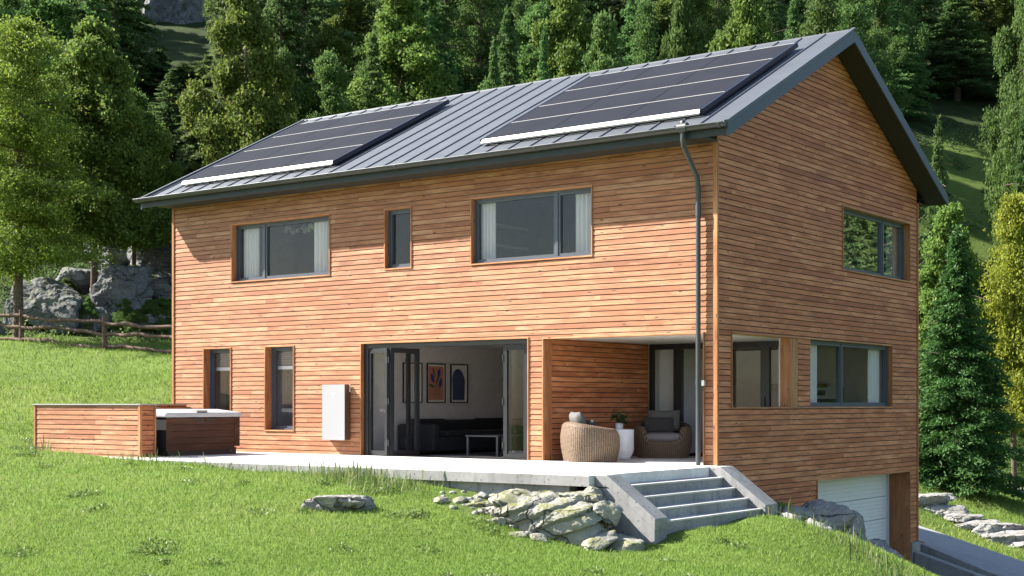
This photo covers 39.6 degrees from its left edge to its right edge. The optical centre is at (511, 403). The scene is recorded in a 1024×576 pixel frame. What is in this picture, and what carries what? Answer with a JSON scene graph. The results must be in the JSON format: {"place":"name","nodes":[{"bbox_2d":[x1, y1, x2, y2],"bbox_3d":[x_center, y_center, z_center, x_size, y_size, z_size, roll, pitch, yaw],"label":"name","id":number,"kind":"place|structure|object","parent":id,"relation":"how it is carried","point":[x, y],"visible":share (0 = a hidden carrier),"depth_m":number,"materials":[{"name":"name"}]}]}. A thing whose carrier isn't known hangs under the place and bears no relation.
{"place":"outdoors","nodes":[
{"label":"outdoors","id":0,"kind":"place"},
{"bbox_2d":[106,452,711,485],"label":"patio","id":1,"kind":"structure","parent":0,"point":[634,469],"depth_m":23.76,"materials":[{"name":"concrete"}]},
{"bbox_2d":[32,404,186,457],"bbox_3d":[-7.354,0.643,29.105,3.360,1.262,3.345,0,0,37],"label":"timber screen","id":2,"kind":"object","parent":1,"relation":"on","point":[114,429],"visible":0.77,"depth_m":27.59,"materials":[{"name":"wood"}]},
{"bbox_2d":[156,407,240,455],"bbox_3d":[-6.816,0.551,28.597,1.910,0.945,1.940,0,0,37],"label":"hot tub","id":3,"kind":"object","parent":1,"relation":"on","point":[186,432],"visible":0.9,"depth_m":27.93,"materials":[{"name":"brown wood"}]},
{"bbox_2d":[560,422,619,462],"bbox_3d":[1.372,0.678,25.027,0.990,0.704,1.120,0,0,-15],"label":"wicker armchair","id":4,"kind":"object","parent":1,"relation":"on","point":[582,443],"visible":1,"depth_m":24.55,"materials":[{"name":"wicker"}]},
{"bbox_2d":[616,429,633,458],"bbox_3d":[2.028,0.751,26.139,0.430,0.545,0.430,0,0,37],"label":"side table","id":5,"kind":"object","parent":1,"relation":"on","point":[626,445],"visible":0.77,"depth_m":25.95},
{"bbox_2d":[634,421,692,457],"bbox_3d":[2.868,0.678,27.040,1.120,0.704,0.990,0,0,6],"label":"wicker armchair","id":6,"kind":"object","parent":1,"relation":"on","point":[675,444],"visible":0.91,"depth_m":26.63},
{"bbox_2d":[644,417,672,432],"bbox_3d":[2.797,0.424,27.133,0.560,0.340,0.140,0,-23,6],"label":"cushion","id":7,"kind":"object","parent":6,"relation":"on","point":[658,425],"visible":0.91,"depth_m":27.07,"materials":[{"name":"grey fabric"}]},
{"bbox_2d":[0,0,1023,575],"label":"ground","id":8,"kind":"structure","parent":0,"point":[186,42],"depth_m":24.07,"materials":[{"name":"plant"}]},
{"bbox_2d":[0,0,78,163],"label":"broadleaf tree","id":9,"kind":"object","parent":8,"relation":"on","point":[61,11],"visible":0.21,"depth_m":74.01,"materials":[{"name":"green plant"}]},
{"bbox_2d":[10,277,84,333],"bbox_3d":[-18.953,-3.979,58.438,3.058,2.435,2.362,0,0,5],"label":"hill boulder","id":10,"kind":"object","parent":8,"relation":"on","point":[49,298],"visible":0.73,"depth_m":57.54,"materials":[{"name":"stone"}]},
{"bbox_2d":[0,13,126,337],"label":"broadleaf tree","id":11,"kind":"object","parent":8,"relation":"on","point":[22,43],"visible":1,"depth_m":54.33,"materials":[{"name":"green plant"}]},
{"bbox_2d":[55,267,100,294],"bbox_3d":[-18.722,-5.277,62.010,2.444,1.291,2.038,0,0,7],"label":"hill boulder","id":12,"kind":"object","parent":8,"relation":"on","point":[80,278],"visible":0.51,"depth_m":61.14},
{"bbox_2d":[0,310,171,353],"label":"rail fence","id":13,"kind":"object","parent":8,"relation":"on","point":[21,327],"visible":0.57,"depth_m":52.24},
{"bbox_2d":[10,15,176,306],"bbox_3d":[-17.525,-9.461,60.447,6.477,13.678,7.316,0,0,14],"label":"broadleaf tree","id":14,"kind":"object","parent":8,"relation":"on","point":[115,113],"visible":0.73,"depth_m":59.02,"materials":[{"name":"green plant"}]},
{"bbox_2d":[69,0,124,110],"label":"spruce tree","id":15,"kind":"object","parent":8,"relation":"on","point":[89,7],"visible":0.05,"depth_m":75.04,"materials":[{"name":"green plant"}]},
{"bbox_2d":[72,0,169,101],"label":"spruce tree","id":16,"kind":"object","parent":8,"relation":"on","point":[127,28],"visible":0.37,"depth_m":87.97,"materials":[{"name":"green plant"}]},
{"bbox_2d":[89,264,153,317],"bbox_3d":[-16.768,-4.690,60.513,2.280,2.416,2.225,0,0,37],"label":"hill boulder","id":17,"kind":"object","parent":8,"relation":"on","point":[113,285],"visible":0.69,"depth_m":59.79,"materials":[{"name":"stone"}]},
{"bbox_2d":[110,297,138,333],"bbox_3d":[-15.669,-3.395,58.013,1.342,1.856,1.285,0,0,-23],"label":"shrub","id":18,"kind":"object","parent":8,"relation":"on","point":[126,309],"visible":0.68,"depth_m":57.82,"materials":[{"name":"green plant"}]},
{"bbox_2d":[93,87,186,264],"bbox_3d":[-16.582,-9.024,63.256,4.436,9.935,5.010,0,0,34],"label":"broadleaf tree","id":19,"kind":"object","parent":8,"relation":"on","point":[172,172],"visible":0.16,"depth_m":62.54,"materials":[{"name":"green plant"}]},
{"bbox_2d":[125,299,170,334],"bbox_3d":[-14.883,-3.313,57.848,2.130,1.892,1.847,0,0,37],"label":"shrub","id":20,"kind":"object","parent":8,"relation":"on","point":[149,306],"visible":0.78,"depth_m":57.65,"materials":[{"name":"green plant"}]},
{"bbox_2d":[127,241,171,285],"bbox_3d":[-16.350,-6.444,64.812,3.308,2.365,2.507,0,0,37],"label":"hill boulder","id":21,"kind":"object","parent":8,"relation":"on","point":[159,260],"visible":0.29,"depth_m":63.98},
{"bbox_2d":[135,48,188,92],"bbox_3d":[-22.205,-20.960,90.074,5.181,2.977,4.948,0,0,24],"label":"spruce tree","id":22,"kind":"object","parent":8,"relation":"on","point":[164,61],"visible":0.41,"depth_m":89.46,"materials":[{"name":"green plant"}]},
{"bbox_2d":[152,278,171,300],"bbox_3d":[-15.465,-4.959,62.099,1.588,1.031,1.560,0,0,-8],"label":"hill boulder","id":23,"kind":"object","parent":8,"relation":"on","point":[161,288],"visible":0.48,"depth_m":61.52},
{"bbox_2d":[146,69,189,154],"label":"spruce tree","id":24,"kind":"object","parent":8,"relation":"on","point":[172,124],"visible":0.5,"depth_m":79.68,"materials":[{"name":"green plant"}]},
{"bbox_2d":[140,0,223,23],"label":"cliff","id":25,"kind":"structure","parent":8,"relation":"on","point":[180,11],"depth_m":107.93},
{"bbox_2d":[171,61,215,88],"bbox_3d":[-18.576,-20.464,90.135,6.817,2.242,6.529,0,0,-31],"label":"broadleaf tree","id":26,"kind":"object","parent":8,"relation":"on","point":[186,67],"visible":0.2,"depth_m":88.66,"materials":[{"name":"green plant"}]},
{"bbox_2d":[162,0,265,215],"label":"spruce tree","id":27,"kind":"object","parent":8,"relation":"on","point":[218,9],"visible":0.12,"depth_m":71.74,"materials":[{"name":"green plant"}]},
{"bbox_2d":[170,0,301,166],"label":"broadleaf tree","id":28,"kind":"object","parent":8,"relation":"on","point":[261,115],"visible":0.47,"depth_m":61.10,"materials":[{"name":"green plant"}]},
{"bbox_2d":[261,0,321,122],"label":"spruce tree","id":29,"kind":"object","parent":8,"relation":"on","point":[287,29],"visible":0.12,"depth_m":75.98,"materials":[{"name":"green plant"}]},
{"bbox_2d":[274,44,310,123],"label":"broadleaf tree","id":30,"kind":"object","parent":8,"relation":"on","point":[285,56],"visible":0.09,"depth_m":65.85,"materials":[{"name":"green plant"}]},
{"bbox_2d":[265,0,360,83],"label":"spruce tree","id":31,"kind":"object","parent":8,"relation":"on","point":[315,18],"visible":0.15,"depth_m":84.02,"materials":[{"name":"green plant"}]},
{"bbox_2d":[289,47,354,118],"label":"broadleaf tree","id":32,"kind":"object","parent":8,"relation":"on","point":[329,82],"visible":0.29,"depth_m":65.44,"materials":[{"name":"green plant"}]},
{"bbox_2d":[302,14,356,117],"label":"broadleaf tree","id":33,"kind":"object","parent":8,"relation":"on","point":[330,36],"visible":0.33,"depth_m":76.54,"materials":[{"name":"green plant"}]},
{"bbox_2d":[301,495,375,511],"bbox_3d":[-2.461,1.451,20.269,1.056,0.319,0.638,0,0,12],"label":"flat rock","id":34,"kind":"object","parent":8,"relation":"on","point":[338,503],"visible":0.79,"depth_m":20.04,"materials":[{"name":"grey stone"}]},
{"bbox_2d":[316,0,380,70],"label":"broadleaf tree","id":35,"kind":"object","parent":8,"relation":"on","point":[351,12],"visible":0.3,"depth_m":91.08,"materials":[{"name":"green plant"}]},
{"bbox_2d":[145,460,588,494],"bbox_3d":[-4.324,1.478,24.277,13.702,0.892,0.304,0,0,37],"label":"patio edge","id":36,"kind":"object","parent":8,"relation":"on","point":[489,483],"visible":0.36,"depth_m":21.28,"materials":[{"name":"concrete"}]},
{"bbox_2d":[349,25,387,110],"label":"spruce tree","id":37,"kind":"object","parent":8,"relation":"on","point":[370,67],"visible":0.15,"depth_m":66.86,"materials":[{"name":"green plant"}]},
{"bbox_2d":[320,0,462,110],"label":"broadleaf tree","id":38,"kind":"object","parent":8,"relation":"on","point":[407,44],"visible":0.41,"depth_m":68.77,"materials":[{"name":"green plant"}]},
{"bbox_2d":[411,0,470,93],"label":"spruce tree","id":39,"kind":"object","parent":8,"relation":"on","point":[435,25],"visible":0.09,"depth_m":78.24,"materials":[{"name":"green plant"}]},
{"bbox_2d":[424,0,476,91],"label":"spruce tree","id":40,"kind":"object","parent":8,"relation":"on","point":[445,7],"visible":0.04,"depth_m":86.97,"materials":[{"name":"green plant"}]},
{"bbox_2d":[0,421,940,575],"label":"lawn grass","id":41,"kind":"structure","parent":8,"relation":"on","point":[766,569],"depth_m":19.01,"materials":[{"name":"plant"}]},
{"bbox_2d":[15,433,925,575],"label":"tall grass","id":42,"kind":"structure","parent":8,"relation":"on","point":[381,477],"depth_m":21.84,"materials":[{"name":"plant"}]},
{"bbox_2d":[436,0,521,94],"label":"conifer tree","id":43,"kind":"object","parent":8,"relation":"on","point":[480,52],"visible":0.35,"depth_m":78.67,"materials":[{"name":"green plant"}]},
{"bbox_2d":[441,0,524,91],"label":"broadleaf tree","id":44,"kind":"object","parent":8,"relation":"on","point":[500,18],"visible":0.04,"depth_m":83.72,"materials":[{"name":"green plant"}]},
{"bbox_2d":[484,35,502,88],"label":"spruce tree","id":45,"kind":"object","parent":8,"relation":"on","point":[494,74],"visible":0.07,"depth_m":65.90,"materials":[{"name":"green plant"}]},
{"bbox_2d":[484,4,524,87],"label":"spruce tree","id":46,"kind":"object","parent":8,"relation":"on","point":[507,72],"visible":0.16,"depth_m":73.83,"materials":[{"name":"green plant"}]},
{"bbox_2d":[0,60,1010,453],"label":"undergrowth","id":47,"kind":"object","parent":8,"relation":"on","point":[166,330],"visible":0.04,"depth_m":64.93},
{"bbox_2d":[0,396,1018,575],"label":"weeds","id":48,"kind":"object","parent":8,"relation":"on","point":[166,549],"visible":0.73,"depth_m":19.20,"materials":[{"name":"green plant"}]},
{"bbox_2d":[477,1,583,90],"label":"broadleaf tree","id":49,"kind":"object","parent":8,"relation":"on","point":[528,58],"visible":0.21,"depth_m":75.76,"materials":[{"name":"green plant"}]},
{"bbox_2d":[509,0,563,54],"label":"broadleaf tree","id":50,"kind":"object","parent":8,"relation":"on","point":[519,7],"visible":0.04,"depth_m":88.89,"materials":[{"name":"green plant"}]},
{"bbox_2d":[132,27,947,564],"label":"house","id":51,"kind":"structure","parent":8,"relation":"on","point":[744,233],"depth_m":27.27,"materials":[{"name":"wood"}]},
{"bbox_2d":[210,349,229,408],"bbox_3d":[-6.183,-0.306,30.624,0.830,1.720,0.110,0,0,37],"label":"window","id":52,"kind":"structure","parent":51,"relation":"in","point":[213,352],"depth_m":30.81,"materials":[{"name":"grey metal"}]},
{"bbox_2d":[243,228,259,277],"bbox_3d":[-5.539,-3.151,30.208,0.480,1.350,0.060,0,0,37],"label":"curtain","id":53,"kind":"object","parent":51,"relation":"hanging from","point":[251,252],"visible":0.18,"depth_m":30.20,"materials":[{"name":"white fabric"}]},
{"bbox_2d":[271,347,292,429],"bbox_3d":[-4.665,-0.306,29.497,0.810,1.720,0.110,0,0,37],"label":"window","id":54,"kind":"structure","parent":51,"relation":"in","point":[274,350],"depth_m":29.68,"materials":[{"name":"grey metal"}]},
{"bbox_2d":[236,216,328,280],"bbox_3d":[-4.693,-3.176,29.468,2.840,1.200,0.110,0,0,37],"label":"window","id":55,"kind":"structure","parent":51,"relation":"in","point":[265,227],"depth_m":29.77,"materials":[{"name":"grey metal"}]},
{"bbox_2d":[181,99,449,185],"bbox_3d":[-4.312,-5.711,31.172,4.600,1.929,3.683,0,0,37],"label":"solar array","id":56,"kind":"object","parent":51,"relation":"on","point":[328,142],"visible":1,"depth_m":30.82,"materials":[{"name":"black glass"}]},
{"bbox_2d":[314,221,328,271],"bbox_3d":[-3.885,-3.151,28.979,0.400,1.350,0.059,0,0,37],"label":"curtain","id":57,"kind":"object","parent":51,"relation":"hanging from","point":[321,246],"visible":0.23,"depth_m":28.97,"materials":[{"name":"white fabric"}]},
{"bbox_2d":[322,384,350,439],"bbox_3d":[-3.488,0.176,28.226,0.615,1.105,0.171,0,0,37],"label":"wall battery","id":58,"kind":"object","parent":51,"relation":"attached to","point":[335,412],"depth_m":28.11,"materials":[{"name":"metal"}]},
{"bbox_2d":[388,208,409,267],"bbox_3d":[-2.112,-3.176,27.501,0.650,1.140,0.110,0,0,37],"label":"window","id":59,"kind":"structure","parent":51,"relation":"in","point":[391,213],"depth_m":27.63,"materials":[{"name":"grey metal"}]},
{"bbox_2d":[427,363,445,402],"bbox_3d":[-1.596,-0.421,29.964,0.030,0.830,0.600,0,0,37],"label":"framed print","id":60,"kind":"object","parent":51,"relation":"attached to","point":[436,382],"visible":1,"depth_m":29.97,"materials":[{"name":"paper"}]},
{"bbox_2d":[364,339,526,459],"bbox_3d":[-1.152,-0.064,27.007,4.040,2.200,0.893,0,0,37],"label":"bifold door","id":61,"kind":"structure","parent":51,"relation":"in","point":[389,349],"depth_m":27.43,"materials":[{"name":"metal"}]},
{"bbox_2d":[450,364,467,402],"bbox_3d":[-1.134,-0.421,30.586,0.030,0.830,0.590,0,0,37],"label":"framed print","id":62,"kind":"object","parent":51,"relation":"attached to","point":[458,383],"visible":1,"depth_m":30.57,"materials":[{"name":"paper"}]},
{"bbox_2d":[398,418,523,450],"bbox_3d":[0.258,0.644,29.970,2.930,0.640,4.760,0,0,37],"label":"corner sofa","id":63,"kind":"object","parent":51,"relation":"on","point":[442,434],"visible":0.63,"depth_m":29.40,"materials":[{"name":"black fabric"}]},
{"bbox_2d":[481,203,495,258],"bbox_3d":[-0.495,-3.151,26.424,0.470,1.350,0.060,0,0,37],"label":"curtain","id":64,"kind":"object","parent":51,"relation":"hanging from","point":[488,231],"visible":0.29,"depth_m":26.37,"materials":[{"name":"white fabric"}]},
{"bbox_2d":[475,187,590,263],"bbox_3d":[0.401,-3.176,25.635,2.650,1.200,0.110,0,0,37],"label":"window","id":65,"kind":"structure","parent":51,"relation":"in","point":[558,195],"depth_m":25.46,"materials":[{"name":"grey metal"}]},
{"bbox_2d":[576,193,590,251],"bbox_3d":[1.271,-3.151,25.112,0.350,1.350,0.059,0,0,37],"label":"curtain","id":66,"kind":"object","parent":51,"relation":"hanging from","point":[583,222],"visible":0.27,"depth_m":25.11,"materials":[{"name":"white fabric"}]},
{"bbox_2d":[480,42,797,144],"bbox_3d":[2.348,-5.711,26.226,4.630,1.929,3.683,0,0,37],"label":"solar array","id":67,"kind":"object","parent":51,"relation":"on","point":[699,86],"visible":1,"depth_m":25.88,"materials":[{"name":"black glass"}]},
{"bbox_2d":[659,350,672,410],"bbox_3d":[3.090,-0.041,28.140,0.400,2.030,0.050,0,0,37],"label":"curtain","id":68,"kind":"object","parent":51,"relation":"hanging from","point":[665,380],"visible":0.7,"depth_m":28.16,"materials":[{"name":"white fabric"}]},
{"bbox_2d":[649,341,778,455],"bbox_3d":[4.017,-0.067,27.296,3.175,2.193,0.130,0,0,37],"label":"sliding door","id":69,"kind":"structure","parent":51,"relation":"in","point":[765,346],"depth_m":27.79,"materials":[{"name":"grey metal"}]},
{"bbox_2d":[810,345,816,401],"bbox_3d":[5.633,-0.486,26.768,0.059,1.420,0.410,0,0,37],"label":"curtain","id":70,"kind":"object","parent":51,"relation":"hanging from","point":[813,372],"visible":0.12,"depth_m":26.84,"materials":[{"name":"white fabric"}]},
{"bbox_2d":[810,340,887,406],"bbox_3d":[6.546,-0.553,27.804,0.110,1.245,3.880,0,0,37],"label":"window","id":71,"kind":"structure","parent":51,"relation":"in","point":[839,346],"depth_m":27.65,"materials":[{"name":"grey metal"}]},
{"bbox_2d":[818,474,888,543],"bbox_3d":[6.647,2.662,28.526,0.080,2.425,4.596,0,0,37],"label":"garage door","id":72,"kind":"structure","parent":51,"relation":"in","point":[855,488],"depth_m":29.46,"materials":[{"name":"metal"}]},
{"bbox_2d":[868,349,878,402],"bbox_3d":[7.413,-0.486,29.165,0.059,1.420,0.520,0,0,37],"label":"curtain","id":73,"kind":"object","parent":51,"relation":"hanging from","point":[873,376],"visible":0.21,"depth_m":29.17,"materials":[{"name":"white fabric"}]},
{"bbox_2d":[844,209,903,279],"bbox_3d":[7.235,-3.181,28.799,0.110,1.210,3.440,0,0,37],"label":"window","id":74,"kind":"structure","parent":51,"relation":"in","point":[873,245],"depth_m":28.97,"materials":[{"name":"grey glass"}]},
{"bbox_2d":[536,22,551,80],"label":"spruce tree","id":75,"kind":"object","parent":8,"relation":"on","point":[542,73],"visible":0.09,"depth_m":65.94,"materials":[{"name":"green plant"}]},
{"bbox_2d":[449,486,644,551],"bbox_3d":[0.302,1.643,19.903,3.248,0.954,1.545,0,0,18],"label":"rock outcrop","id":76,"kind":"object","parent":8,"relation":"on","point":[587,517],"visible":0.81,"depth_m":19.42,"materials":[{"name":"stone"}]},
{"bbox_2d":[525,0,592,81],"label":"broadleaf tree","id":77,"kind":"object","parent":8,"relation":"on","point":[570,23],"visible":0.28,"depth_m":69.30,"materials":[{"name":"green plant"}]},
{"bbox_2d":[575,6,629,74],"bbox_3d":[4.077,-9.092,62.502,5.978,16.372,5.186,0,0,6],"label":"broadleaf tree","id":78,"kind":"object","parent":8,"relation":"on","point":[601,54],"visible":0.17,"depth_m":61.69,"materials":[{"name":"green plant"}]},
{"bbox_2d":[589,0,665,58],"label":"spruce tree","id":79,"kind":"object","parent":8,"relation":"on","point":[616,6],"visible":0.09,"depth_m":89.09,"materials":[{"name":"green plant"}]},
{"bbox_2d":[611,0,662,65],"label":"spruce tree","id":80,"kind":"object","parent":8,"relation":"on","point":[626,12],"visible":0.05,"depth_m":75.67,"materials":[{"name":"green plant"}]},
{"bbox_2d":[625,0,661,64],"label":"conifer tree","id":81,"kind":"object","parent":8,"relation":"on","point":[645,38],"visible":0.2,"depth_m":73.81,"materials":[{"name":"green plant"}]},
{"bbox_2d":[621,0,716,62],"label":"broadleaf tree","id":82,"kind":"object","parent":8,"relation":"on","point":[701,6],"visible":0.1,"depth_m":88.55,"materials":[{"name":"green plant"}]},
{"bbox_2d":[658,0,708,60],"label":"broadleaf tree","id":83,"kind":"object","parent":8,"relation":"on","point":[679,41],"visible":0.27,"depth_m":69.49,"materials":[{"name":"green plant"}]},
{"bbox_2d":[595,466,777,544],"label":"concrete steps","id":84,"kind":"structure","parent":8,"relation":"on","point":[655,512],"depth_m":21.02,"materials":[{"name":"concrete"}]},
{"bbox_2d":[692,0,733,51],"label":"conifer tree","id":85,"kind":"object","parent":8,"relation":"on","point":[721,16],"visible":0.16,"depth_m":90.33,"materials":[{"name":"green plant"}]},
{"bbox_2d":[705,0,777,51],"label":"broadleaf tree","id":86,"kind":"object","parent":8,"relation":"on","point":[747,25],"visible":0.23,"depth_m":65.62,"materials":[{"name":"green plant"}]},
{"bbox_2d":[762,0,788,40],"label":"spruce tree","id":87,"kind":"object","parent":8,"relation":"on","point":[776,19],"visible":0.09,"depth_m":91.69,"materials":[{"name":"green plant"}]},
{"bbox_2d":[774,0,805,39],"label":"spruce tree","id":88,"kind":"object","parent":8,"relation":"on","point":[794,18],"visible":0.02,"depth_m":75.98,"materials":[{"name":"green plant"}]},
{"bbox_2d":[792,0,850,37],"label":"conifer tree","id":89,"kind":"object","parent":8,"relation":"on","point":[825,16],"visible":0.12,"depth_m":69.71,"materials":[{"name":"green plant"}]},
{"bbox_2d":[778,499,902,559],"bbox_3d":[5.424,2.528,23.480,2.320,1.796,3.090,0,0,5],"label":"bank rock","id":90,"kind":"object","parent":8,"relation":"on","point":[831,513],"visible":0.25,"depth_m":23.84,"materials":[{"name":"grey stone"}]},
{"bbox_2d":[829,0,907,114],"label":"conifer tree","id":91,"kind":"object","parent":8,"relation":"on","point":[854,9],"visible":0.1,"depth_m":77.84,"materials":[{"name":"green plant"}]},
{"bbox_2d":[839,0,914,112],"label":"broadleaf tree","id":92,"kind":"object","parent":8,"relation":"on","point":[883,14],"visible":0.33,"depth_m":89.36,"materials":[{"name":"green plant"}]},
{"bbox_2d":[872,0,931,89],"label":"broadleaf tree","id":93,"kind":"object","parent":8,"relation":"on","point":[921,35],"visible":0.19,"depth_m":98.00,"materials":[{"name":"green plant"}]},
{"bbox_2d":[869,0,939,120],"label":"spruce tree","id":94,"kind":"object","parent":8,"relation":"on","point":[917,102],"visible":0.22,"depth_m":94.37,"materials":[{"name":"green plant"}]},
{"bbox_2d":[906,0,961,93],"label":"spruce tree","id":95,"kind":"object","parent":8,"relation":"on","point":[923,15],"visible":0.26,"depth_m":102.83,"materials":[{"name":"green plant"}]},
{"bbox_2d":[914,551,984,575],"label":"retaining wall","id":96,"kind":"structure","parent":8,"relation":"on","point":[937,566],"depth_m":29.74,"materials":[{"name":"concrete"}]},
{"bbox_2d":[919,114,987,451],"bbox_3d":[17.509,-4.193,58.032,4.062,15.288,3.524,0,0,-8],"label":"spruce tree","id":97,"kind":"object","parent":8,"relation":"on","point":[938,158],"visible":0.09,"depth_m":57.92,"materials":[{"name":"green plant"}]},
{"bbox_2d":[907,0,1009,100],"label":"spruce tree","id":98,"kind":"object","parent":8,"relation":"on","point":[958,56],"visible":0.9,"depth_m":100.04,"materials":[{"name":"green plant"}]},
{"bbox_2d":[922,543,1002,575],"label":"kerb","id":99,"kind":"structure","parent":8,"relation":"on","point":[944,555],"depth_m":30.50,"materials":[{"name":"concrete"}]},
{"bbox_2d":[919,201,1011,438],"bbox_3d":[16.035,-1.958,51.747,4.166,10.910,4.071,0,0,-25],"label":"broadleaf tree","id":100,"kind":"object","parent":8,"relation":"on","point":[946,218],"visible":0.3,"depth_m":51.65,"materials":[{"name":"green plant"}]},
{"bbox_2d":[919,224,1023,499],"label":"spruce tree","id":101,"kind":"object","parent":8,"relation":"on","point":[955,459],"visible":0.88,"depth_m":44.37,"materials":[{"name":"green plant"}]},
{"bbox_2d":[962,0,1020,83],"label":"broadleaf tree","id":102,"kind":"object","parent":8,"relation":"on","point":[999,9],"visible":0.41,"depth_m":101.89,"materials":[{"name":"green plant"}]},
{"bbox_2d":[971,522,1023,537],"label":"ridge rock","id":103,"kind":"object","parent":8,"relation":"on","point":[982,528],"visible":0.62,"depth_m":38.33,"materials":[{"name":"stone"}]},
{"bbox_2d":[973,185,1023,486],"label":"broadleaf tree","id":104,"kind":"object","parent":8,"relation":"on","point":[1007,281],"visible":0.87,"depth_m":49.61,"materials":[{"name":"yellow plant"}]},
{"bbox_2d":[978,0,1023,315],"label":"broadleaf tree","id":105,"kind":"object","parent":8,"relation":"on","point":[1011,91],"visible":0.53,"depth_m":72.14,"materials":[{"name":"green plant"}]},
{"bbox_2d":[979,530,1023,544],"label":"ridge rock","id":106,"kind":"object","parent":8,"relation":"on","point":[1006,536],"visible":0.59,"depth_m":37.86,"materials":[{"name":"stone"}]},
{"bbox_2d":[995,105,1023,471],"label":"spruce tree","id":107,"kind":"object","parent":8,"relation":"on","point":[1019,168],"visible":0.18,"depth_m":59.91,"materials":[{"name":"green plant"}]},
{"bbox_2d":[919,526,1023,575],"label":"driveway","id":108,"kind":"structure","parent":0,"point":[999,563],"depth_m":31.51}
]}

